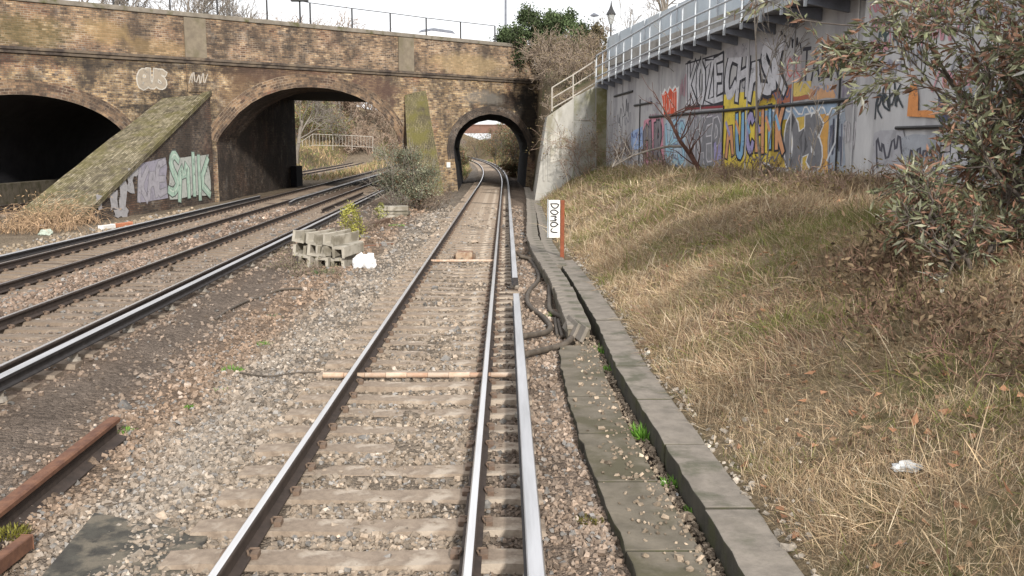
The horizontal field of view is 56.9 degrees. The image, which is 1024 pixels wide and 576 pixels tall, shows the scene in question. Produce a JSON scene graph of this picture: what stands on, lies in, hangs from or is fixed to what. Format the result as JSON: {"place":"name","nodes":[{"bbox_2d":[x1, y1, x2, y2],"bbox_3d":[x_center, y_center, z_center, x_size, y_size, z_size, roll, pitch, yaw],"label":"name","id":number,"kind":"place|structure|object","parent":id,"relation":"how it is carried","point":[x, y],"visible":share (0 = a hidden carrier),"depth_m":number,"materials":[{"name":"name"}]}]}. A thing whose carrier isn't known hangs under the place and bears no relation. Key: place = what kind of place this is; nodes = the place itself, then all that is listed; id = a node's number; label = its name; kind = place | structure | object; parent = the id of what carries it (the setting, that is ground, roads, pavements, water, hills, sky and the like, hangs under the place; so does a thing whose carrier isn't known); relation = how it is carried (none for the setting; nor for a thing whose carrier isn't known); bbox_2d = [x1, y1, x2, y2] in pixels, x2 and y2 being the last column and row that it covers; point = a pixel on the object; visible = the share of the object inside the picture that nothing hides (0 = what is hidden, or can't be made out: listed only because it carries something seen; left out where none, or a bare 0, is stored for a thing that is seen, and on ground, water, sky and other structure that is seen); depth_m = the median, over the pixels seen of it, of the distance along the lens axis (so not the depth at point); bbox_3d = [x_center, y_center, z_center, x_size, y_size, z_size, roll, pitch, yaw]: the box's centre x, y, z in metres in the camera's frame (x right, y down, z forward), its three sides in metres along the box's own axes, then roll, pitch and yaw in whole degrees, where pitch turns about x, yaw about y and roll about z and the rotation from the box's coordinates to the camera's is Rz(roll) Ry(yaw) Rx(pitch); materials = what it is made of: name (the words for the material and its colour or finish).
{"place":"outdoors","nodes":[
{"label":"outdoors","id":0,"kind":"place"},
{"bbox_2d":[0,102,714,575],"bbox_3d":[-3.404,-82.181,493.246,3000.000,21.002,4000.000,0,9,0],"label":"ground","id":1,"kind":"structure","parent":0,"point":[50,412],"depth_m":11.24,"materials":[{"name":"gravel"}]},
{"bbox_2d":[0,179,58,204],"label":"wall","id":2,"kind":"structure","parent":1,"relation":"on","point":[10,192],"depth_m":45.38,"materials":[{"name":"concrete"}]},
{"bbox_2d":[0,194,98,235],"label":"dead bramble","id":3,"kind":"object","parent":1,"relation":"on","point":[23,225],"visible":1,"depth_m":30.80,"materials":[{"name":"beige plant"}]},
{"bbox_2d":[0,189,120,226],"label":"dead bramble","id":4,"kind":"object","parent":1,"relation":"on","point":[93,218],"visible":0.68,"depth_m":33.65,"materials":[{"name":"brown plant"}]},
{"bbox_2d":[92,0,164,8],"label":"bare tree","id":5,"kind":"object","parent":1,"relation":"on","point":[124,2],"visible":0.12,"depth_m":80.08,"materials":[{"name":"brown plant"}]},
{"bbox_2d":[128,0,231,13],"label":"bare tree","id":6,"kind":"object","parent":1,"relation":"on","point":[173,3],"visible":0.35,"depth_m":88.35,"materials":[{"name":"brown plant"}]},
{"bbox_2d":[0,162,364,217],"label":"railway track","id":7,"kind":"structure","parent":1,"relation":"on","point":[323,169],"depth_m":93.67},
{"bbox_2d":[0,170,383,300],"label":"railway track","id":8,"kind":"structure","parent":1,"relation":"on","point":[16,268],"depth_m":25.16,"materials":[{"name":"metal"}]},
{"bbox_2d":[0,196,260,262],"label":"conductor rail","id":9,"kind":"object","parent":8,"relation":"on","point":[39,249],"visible":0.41,"depth_m":27.01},
{"bbox_2d":[288,173,383,204],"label":"conductor rail","id":10,"kind":"object","parent":8,"relation":"on","point":[310,196],"visible":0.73,"depth_m":51.78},
{"bbox_2d":[0,176,396,404],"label":"railway track","id":11,"kind":"structure","parent":1,"relation":"on","point":[30,316],"depth_m":16.81,"materials":[{"name":"metal"}]},
{"bbox_2d":[0,188,392,402],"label":"conductor rail","id":12,"kind":"object","parent":11,"relation":"on","point":[71,349],"visible":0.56,"depth_m":13.75,"materials":[{"name":"metal"}]},
{"bbox_2d":[321,192,363,212],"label":"spare rail","id":13,"kind":"object","parent":11,"relation":"on","point":[330,207],"visible":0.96,"depth_m":43.21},
{"bbox_2d":[157,0,241,15],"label":"bare tree","id":14,"kind":"object","parent":1,"relation":"on","point":[213,11],"visible":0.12,"depth_m":81.28,"materials":[{"name":"brown plant"}]},
{"bbox_2d":[190,0,263,18],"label":"bare tree","id":15,"kind":"object","parent":1,"relation":"on","point":[242,12],"visible":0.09,"depth_m":84.70,"materials":[{"name":"brown plant"}]},
{"bbox_2d":[0,0,539,224],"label":"road bridge","id":16,"kind":"structure","parent":1,"relation":"on","point":[138,110],"depth_m":46.83,"materials":[{"name":"brick"}]},
{"bbox_2d":[112,0,495,41],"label":"parapet railing","id":17,"kind":"object","parent":16,"relation":"on","point":[352,15],"visible":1,"depth_m":51.13,"materials":[{"name":"metal"}]},
{"bbox_2d":[417,28,458,37],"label":"car","id":18,"kind":"object","parent":16,"relation":"on","point":[439,32],"visible":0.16,"depth_m":57.50,"materials":[{"name":"white paint"}]},
{"bbox_2d":[489,1,541,72],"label":"ivy bush","id":19,"kind":"object","parent":16,"relation":"on","point":[512,34],"visible":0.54,"depth_m":58.82,"materials":[{"name":"green plant"}]},
{"bbox_2d":[215,285,355,319],"bbox_3d":[-4.304,0.199,16.894,1.016,0.106,3.687,4,10,27],"label":"cable","id":20,"kind":"object","parent":1,"relation":"on","point":[237,305],"visible":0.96,"depth_m":17.37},
{"bbox_2d":[263,236,311,269],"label":"dead weeds","id":21,"kind":"object","parent":1,"relation":"on","point":[292,264],"visible":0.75,"depth_m":21.13,"materials":[{"name":"brown plant"}]},
{"bbox_2d":[298,254,314,266],"bbox_3d":[-4.560,-0.675,21.910,0.310,0.260,0.900,11,11,21],"label":"concrete channel","id":22,"kind":"object","parent":1,"relation":"on","point":[309,258],"visible":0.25,"depth_m":21.53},
{"bbox_2d":[292,243,307,255],"bbox_3d":[-4.812,-0.944,22.035,0.310,0.260,0.900,8,12,5],"label":"concrete channel","id":23,"kind":"object","parent":22,"relation":"on","point":[301,248],"visible":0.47,"depth_m":21.67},
{"bbox_2d":[292,229,315,242],"bbox_3d":[-4.747,-1.214,22.017,0.310,0.260,0.900,12,9,17],"label":"concrete channel","id":24,"kind":"object","parent":23,"relation":"on","point":[299,236],"visible":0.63,"depth_m":21.65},
{"bbox_2d":[307,244,321,256],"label":"concrete channel","id":25,"kind":"object","parent":22,"relation":"on","point":[311,250],"visible":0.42,"depth_m":21.48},
{"bbox_2d":[306,228,334,245],"bbox_3d":[-4.334,-1.187,21.834,0.310,0.260,0.900,14,16,29],"label":"concrete channel","id":26,"kind":"object","parent":25,"relation":"on","point":[315,238],"visible":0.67,"depth_m":21.54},
{"bbox_2d":[294,101,329,139],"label":"bush","id":27,"kind":"object","parent":1,"relation":"on","point":[305,119],"visible":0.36,"depth_m":146.49,"materials":[{"name":"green plant"}]},
{"bbox_2d":[0,205,627,575],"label":"ballast stones","id":28,"kind":"object","parent":1,"relation":"on","point":[201,477],"visible":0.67,"depth_m":9.63,"materials":[{"name":"gravel"}]},
{"bbox_2d":[0,534,33,574],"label":"scrap iron","id":29,"kind":"object","parent":28,"relation":"on","point":[16,550],"visible":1,"depth_m":6.33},
{"bbox_2d":[0,521,34,541],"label":"moss patch","id":30,"kind":"object","parent":28,"relation":"on","point":[22,528],"visible":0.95,"depth_m":6.73,"materials":[{"name":"green plant"}]},
{"bbox_2d":[0,417,127,548],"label":"scrap rail","id":31,"kind":"object","parent":28,"relation":"on","point":[66,470],"visible":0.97,"depth_m":7.77,"materials":[{"name":"metal"}]},
{"bbox_2d":[42,513,207,575],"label":"rubber mat","id":32,"kind":"object","parent":28,"relation":"on","point":[91,544],"visible":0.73,"depth_m":6.43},
{"bbox_2d":[286,256,343,276],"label":"dead weeds","id":33,"kind":"object","parent":1,"relation":"on","point":[311,271],"visible":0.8,"depth_m":19.78,"materials":[{"name":"brown plant"}]},
{"bbox_2d":[315,256,331,266],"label":"concrete channel","id":34,"kind":"object","parent":1,"relation":"on","point":[327,259],"visible":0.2,"depth_m":21.39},
{"bbox_2d":[316,244,331,256],"bbox_3d":[-4.081,-0.900,21.737,0.310,0.260,0.900,8,12,33],"label":"concrete channel","id":35,"kind":"object","parent":34,"relation":"on","point":[326,251],"visible":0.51,"depth_m":21.39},
{"bbox_2d":[323,228,358,246],"bbox_3d":[-3.922,-1.161,21.664,0.310,0.260,0.900,14,17,27],"label":"concrete channel","id":36,"kind":"object","parent":35,"relation":"on","point":[335,238],"visible":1,"depth_m":21.51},
{"bbox_2d":[294,100,355,165],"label":"bare tree","id":37,"kind":"object","parent":1,"relation":"on","point":[319,118],"visible":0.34,"depth_m":100.78,"materials":[{"name":"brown plant"}]},
{"bbox_2d":[306,107,357,144],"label":"bush","id":38,"kind":"object","parent":1,"relation":"on","point":[332,131],"visible":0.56,"depth_m":147.10,"materials":[{"name":"green plant"}]},
{"bbox_2d":[301,101,371,120],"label":"bare scrub","id":39,"kind":"object","parent":1,"relation":"on","point":[353,105],"visible":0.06,"depth_m":161.69,"materials":[{"name":"brown plant"}]},
{"bbox_2d":[331,254,355,266],"bbox_3d":[-3.860,-0.639,21.675,0.310,0.260,0.900,0,12,8],"label":"concrete channel","id":40,"kind":"object","parent":1,"relation":"on","point":[346,261],"visible":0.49,"depth_m":21.36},
{"bbox_2d":[332,240,363,257],"bbox_3d":[-3.731,-0.884,21.492,0.310,0.260,0.900,3,12,19],"label":"concrete channel","id":41,"kind":"object","parent":40,"relation":"on","point":[344,250],"visible":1,"depth_m":21.31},
{"bbox_2d":[319,115,379,147],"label":"bare scrub","id":42,"kind":"object","parent":1,"relation":"on","point":[357,128],"visible":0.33,"depth_m":152.44,"materials":[{"name":"brown plant"}]},
{"bbox_2d":[158,158,545,575],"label":"railway track","id":43,"kind":"structure","parent":1,"relation":"on","point":[243,551],"depth_m":8.36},
{"bbox_2d":[323,372,511,377],"bbox_3d":[-1.098,1.011,10.968,2.188,0.063,0.066,0,9,0],"label":"cross pipe","id":44,"kind":"object","parent":43,"relation":"on","point":[419,375],"visible":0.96,"depth_m":10.94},
{"bbox_2d":[454,250,475,258],"bbox_3d":[-1.136,-0.784,22.579,0.520,0.178,0.550,0,9,0],"label":"track box","id":45,"kind":"object","parent":43,"relation":"on","point":[467,254],"visible":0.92,"depth_m":22.32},
{"bbox_2d":[466,156,518,286],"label":"conductor rail","id":46,"kind":"object","parent":43,"relation":"on","point":[514,274],"visible":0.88,"depth_m":23.89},
{"bbox_2d":[511,293,546,575],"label":"conductor rail","id":47,"kind":"object","parent":43,"relation":"on","point":[533,551],"visible":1,"depth_m":7.33,"materials":[{"name":"metal"}]},
{"bbox_2d":[331,198,373,237],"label":"young shrub","id":48,"kind":"object","parent":1,"relation":"on","point":[359,220],"visible":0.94,"depth_m":26.90,"materials":[{"name":"yellow plant"}]},
{"bbox_2d":[352,252,376,268],"bbox_3d":[-3.333,-0.625,21.327,0.551,0.375,0.438,0,9,0],"label":"plastic bag","id":49,"kind":"object","parent":1,"relation":"on","point":[362,260],"visible":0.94,"depth_m":21.21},
{"bbox_2d":[343,125,395,154],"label":"bare scrub","id":50,"kind":"object","parent":1,"relation":"on","point":[360,140],"visible":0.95,"depth_m":149.66,"materials":[{"name":"brown plant"}]},
{"bbox_2d":[354,104,398,152],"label":"bare scrub","id":51,"kind":"object","parent":1,"relation":"on","point":[379,121],"visible":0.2,"depth_m":166.46,"materials":[{"name":"brown plant"}]},
{"bbox_2d":[359,140,448,208],"bbox_3d":[-4.391,-4.810,40.055,3.578,3.183,4.190,-6,10,-34],"label":"bush","id":52,"kind":"object","parent":1,"relation":"on","point":[400,184],"visible":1,"depth_m":39.48,"materials":[{"name":"green plant"}]},
{"bbox_2d":[295,101,518,180],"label":"grass","id":53,"kind":"structure","parent":1,"relation":"on","point":[360,168],"depth_m":116.97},
{"bbox_2d":[400,180,455,210],"bbox_3d":[-3.632,-3.945,40.307,2.572,1.665,2.616,0,9,0],"label":"bare scrub","id":54,"kind":"object","parent":1,"relation":"on","point":[433,198],"visible":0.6,"depth_m":39.87,"materials":[{"name":"brown plant"}]},
{"bbox_2d":[461,126,493,157],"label":"bush","id":55,"kind":"object","parent":1,"relation":"on","point":[479,143],"visible":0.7,"depth_m":201.63,"materials":[{"name":"brown plant"}]},
{"bbox_2d":[465,124,514,138],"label":"girder bridge","id":56,"kind":"structure","parent":1,"relation":"on","point":[478,127],"depth_m":228.14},
{"bbox_2d":[481,121,512,164],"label":"bush","id":57,"kind":"object","parent":1,"relation":"on","point":[494,149],"visible":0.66,"depth_m":128.12,"materials":[{"name":"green plant"}]},
{"bbox_2d":[487,123,517,164],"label":"bush","id":58,"kind":"object","parent":1,"relation":"on","point":[507,136],"visible":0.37,"depth_m":106.35,"materials":[{"name":"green plant"}]},
{"bbox_2d":[493,127,519,163],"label":"bush","id":59,"kind":"object","parent":1,"relation":"on","point":[516,151],"visible":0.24,"depth_m":91.11,"materials":[{"name":"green plant"}]},
{"bbox_2d":[496,158,518,177],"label":"bush","id":60,"kind":"object","parent":1,"relation":"on","point":[511,167],"visible":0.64,"depth_m":80.84,"materials":[{"name":"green plant"}]},
{"bbox_2d":[516,253,552,338],"bbox_3d":[0.354,-0.022,17.900,0.535,0.205,9.759,0,9,0],"label":"cable","id":61,"kind":"object","parent":1,"relation":"on","point":[547,321],"visible":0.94,"depth_m":15.32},
{"bbox_2d":[519,254,574,356],"bbox_3d":[0.496,0.099,17.099,0.813,0.236,10.465,0,9,0],"label":"cable","id":62,"kind":"object","parent":1,"relation":"on","point":[557,346],"visible":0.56,"depth_m":12.73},
{"bbox_2d":[531,191,565,270],"bbox_3d":[1.047,-2.690,35.895,0.425,0.443,32.180,0,9,0],"label":"cable trough","id":63,"kind":"object","parent":1,"relation":"on","point":[551,249],"visible":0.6,"depth_m":25.81,"materials":[{"name":"concrete"}]},
{"bbox_2d":[524,187,590,344],"bbox_3d":[0.738,-2.554,34.965,0.691,0.453,44.096,0,9,0],"label":"cable trough","id":64,"kind":"object","parent":1,"relation":"on","point":[566,302],"visible":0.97,"depth_m":18.06,"materials":[{"name":"concrete"}]},
{"bbox_2d":[562,314,588,342],"bbox_3d":[0.867,0.560,13.213,0.179,0.214,1.011,-2,9,-10],"label":"broken lid","id":65,"kind":"object","parent":64,"relation":"on","point":[579,331],"visible":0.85,"depth_m":12.97,"materials":[{"name":"grey concrete"}]},
{"bbox_2d":[533,86,606,199],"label":"concrete abutment","id":66,"kind":"object","parent":1,"relation":"on","point":[589,103],"visible":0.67,"depth_m":42.82,"materials":[{"name":"concrete"}]},
{"bbox_2d":[551,60,595,110],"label":"stair handrail","id":67,"kind":"object","parent":66,"relation":"on","point":[552,97],"visible":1,"depth_m":42.67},
{"bbox_2d":[559,345,714,575],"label":"concrete slab","id":68,"kind":"structure","parent":1,"relation":"on","point":[611,490],"depth_m":7.47,"materials":[{"name":"concrete"}]},
{"bbox_2d":[562,335,725,575],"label":"slab debris","id":69,"kind":"object","parent":1,"relation":"on","point":[689,518],"visible":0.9,"depth_m":7.67,"materials":[{"name":"gravel"}]},
{"bbox_2d":[628,421,649,440],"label":"weed","id":70,"kind":"object","parent":69,"relation":"on","point":[638,433],"visible":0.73,"depth_m":8.85,"materials":[{"name":"green plant"}]},
{"bbox_2d":[562,260,803,575],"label":"concrete kerb","id":71,"kind":"structure","parent":1,"relation":"on","point":[741,538],"depth_m":7.70,"materials":[{"name":"concrete"}]},
{"bbox_2d":[605,0,1023,189],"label":"retaining wall","id":72,"kind":"structure","parent":1,"relation":"on","point":[723,81],"depth_m":23.73,"materials":[{"name":"grey concrete"}]},
{"bbox_2d":[607,0,753,57],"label":"panel fence","id":73,"kind":"object","parent":72,"relation":"on","point":[701,6],"visible":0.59,"depth_m":33.45,"materials":[{"name":"metal"}]},
{"bbox_2d":[595,0,865,89],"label":"walkway","id":74,"kind":"structure","parent":72,"relation":"attached to","point":[731,32],"depth_m":28.07,"materials":[{"name":"grey metal"}]},
{"bbox_2d":[71,0,684,139],"label":"sky","id":75,"kind":"structure","parent":0,"point":[488,12],"materials":[{"name":"white"}]},
{"bbox_2d":[532,63,606,188],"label":"hillside","id":76,"kind":"structure","parent":0,"point":[543,111],"depth_m":51.50,"materials":[{"name":"plant"}]},
{"bbox_2d":[510,33,562,68],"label":"bare scrub","id":77,"kind":"object","parent":76,"relation":"on","point":[534,42],"visible":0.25,"depth_m":55.19,"materials":[{"name":"brown plant"}]},
{"bbox_2d":[516,23,593,68],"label":"bare scrub","id":78,"kind":"object","parent":76,"relation":"on","point":[533,53],"visible":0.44,"depth_m":54.15,"materials":[{"name":"brown plant"}]},
{"bbox_2d":[527,0,591,54],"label":"ivy bush","id":79,"kind":"object","parent":76,"relation":"on","point":[551,19],"visible":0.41,"depth_m":57.94,"materials":[{"name":"green plant"}]},
{"bbox_2d":[539,79,580,122],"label":"bare scrub","id":80,"kind":"object","parent":76,"relation":"on","point":[562,97],"visible":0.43,"depth_m":46.36,"materials":[{"name":"brown plant"}]},
{"bbox_2d":[529,38,600,93],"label":"bare scrub","id":81,"kind":"object","parent":76,"relation":"on","point":[542,71],"visible":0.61,"depth_m":50.37,"materials":[{"name":"brown plant"}]},
{"bbox_2d":[543,45,605,90],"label":"bare scrub","id":82,"kind":"object","parent":76,"relation":"on","point":[564,70],"visible":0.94,"depth_m":48.51,"materials":[{"name":"brown plant"}]},
{"bbox_2d":[548,18,615,61],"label":"bare scrub","id":83,"kind":"object","parent":76,"relation":"on","point":[594,42],"visible":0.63,"depth_m":53.57,"materials":[{"name":"brown plant"}]},
{"bbox_2d":[588,18,607,62],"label":"ivy bush","id":84,"kind":"object","parent":76,"relation":"on","point":[595,27],"visible":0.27,"depth_m":61.51,"materials":[{"name":"green plant"}]},
{"bbox_2d":[532,137,1023,575],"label":"grass bank","id":85,"kind":"structure","parent":0,"point":[756,501],"depth_m":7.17,"materials":[{"name":"plant"}]},
{"bbox_2d":[547,200,564,257],"bbox_3d":[0.987,-1.306,21.265,0.381,1.358,0.243,0,9,0],"label":"trackside sign","id":86,"kind":"object","parent":85,"relation":"on","point":[555,212],"visible":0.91,"depth_m":21.14,"materials":[{"name":"white paint"}]},
{"bbox_2d":[526,93,622,167],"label":"bare scrub","id":87,"kind":"object","parent":85,"relation":"on","point":[569,142],"visible":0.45,"depth_m":41.76,"materials":[{"name":"brown plant"}]},
{"bbox_2d":[550,119,607,178],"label":"bare scrub","id":88,"kind":"object","parent":85,"relation":"on","point":[580,150],"visible":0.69,"depth_m":42.22,"materials":[{"name":"brown plant"}]},
{"bbox_2d":[606,130,634,167],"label":"bare scrub","id":89,"kind":"object","parent":85,"relation":"on","point":[617,150],"visible":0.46,"depth_m":38.91,"materials":[{"name":"brown plant"}]},
{"bbox_2d":[610,124,692,167],"bbox_3d":[4.334,-4.489,29.314,2.445,1.499,1.334,0,9,0],"label":"fallen branch","id":90,"kind":"object","parent":85,"relation":"on","point":[658,148],"visible":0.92,"depth_m":29.22,"materials":[{"name":"wood"}]},
{"bbox_2d":[640,77,710,171],"bbox_3d":[4.589,-4.494,26.512,2.196,2.950,2.237,0,9,0],"label":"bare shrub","id":91,"kind":"object","parent":85,"relation":"on","point":[690,154],"visible":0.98,"depth_m":26.72,"materials":[{"name":"brown plant"}]},
{"bbox_2d":[558,237,907,575],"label":"pale chippings","id":92,"kind":"object","parent":85,"relation":"on","point":[785,546],"visible":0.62,"depth_m":7.92,"materials":[{"name":"gravel"}]},
{"bbox_2d":[699,149,798,182],"bbox_3d":[5.566,-2.862,22.405,2.374,0.869,1.605,0,9,0],"label":"bare scrub","id":93,"kind":"object","parent":85,"relation":"on","point":[722,175],"visible":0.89,"depth_m":22.24,"materials":[{"name":"brown plant"}]},
{"bbox_2d":[752,0,793,173],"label":"sapling","id":94,"kind":"object","parent":85,"relation":"on","point":[756,97],"visible":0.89,"depth_m":22.33,"materials":[{"name":"brown plant"}]},
{"bbox_2d":[753,0,809,171],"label":"sapling","id":95,"kind":"object","parent":85,"relation":"on","point":[779,60],"visible":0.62,"depth_m":22.39,"materials":[{"name":"brown plant"}]},
{"bbox_2d":[750,145,847,190],"bbox_3d":[5.617,-2.238,17.910,2.097,0.943,1.323,3,9,16],"label":"bare scrub","id":96,"kind":"object","parent":85,"relation":"on","point":[802,175],"visible":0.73,"depth_m":17.73,"materials":[{"name":"brown plant"}]},
{"bbox_2d":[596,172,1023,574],"bbox_3d":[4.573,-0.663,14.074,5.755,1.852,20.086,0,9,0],"label":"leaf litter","id":97,"kind":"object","parent":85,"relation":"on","point":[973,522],"visible":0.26,"depth_m":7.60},
{"bbox_2d":[623,199,1023,569],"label":"fallen leaves","id":98,"kind":"object","parent":85,"relation":"on","point":[916,420],"visible":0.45,"depth_m":6.59,"materials":[{"name":"brown plant"}]},
{"bbox_2d":[807,89,853,180],"bbox_3d":[5.998,-2.838,17.788,0.926,1.838,0.311,4,10,27],"label":"sapling","id":99,"kind":"object","parent":85,"relation":"on","point":[817,127],"visible":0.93,"depth_m":17.85,"materials":[{"name":"brown plant"}]},
{"bbox_2d":[811,157,898,198],"bbox_3d":[6.207,-1.805,17.131,2.243,1.160,1.193,-4,9,-24],"label":"bare scrub","id":100,"kind":"object","parent":85,"relation":"on","point":[825,180],"visible":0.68,"depth_m":16.95,"materials":[{"name":"brown plant"}]},
{"bbox_2d":[717,0,1023,218],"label":"leafy shrub","id":101,"kind":"object","parent":85,"relation":"on","point":[1009,43],"visible":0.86,"depth_m":10.13,"materials":[{"name":"green plant"}]},
{"bbox_2d":[788,210,997,306],"bbox_3d":[3.818,-0.287,9.434,1.790,1.141,1.505,-1,9,-10],"label":"bare scrub","id":102,"kind":"object","parent":85,"relation":"on","point":[873,259],"visible":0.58,"depth_m":9.40,"materials":[{"name":"brown plant"}]},
{"bbox_2d":[891,460,921,472],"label":"litter","id":103,"kind":"object","parent":85,"relation":"on","point":[902,464],"visible":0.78,"depth_m":6.03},
{"bbox_2d":[824,234,1023,353],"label":"bare scrub","id":104,"kind":"object","parent":85,"relation":"on","point":[869,313],"visible":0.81,"depth_m":7.70,"materials":[{"name":"brown plant"}]},
{"bbox_2d":[860,149,1023,296],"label":"leafy shrub","id":105,"kind":"object","parent":85,"relation":"on","point":[934,201],"visible":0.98,"depth_m":8.89,"materials":[{"name":"green plant"}]},
{"bbox_2d":[883,13,1023,218],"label":"leafy shrub","id":106,"kind":"object","parent":85,"relation":"on","point":[985,140],"visible":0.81,"depth_m":9.55,"materials":[{"name":"green plant"}]},
{"bbox_2d":[890,265,1023,408],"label":"bare scrub","id":107,"kind":"object","parent":85,"relation":"on","point":[990,355],"visible":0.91,"depth_m":6.82,"materials":[{"name":"brown plant"}]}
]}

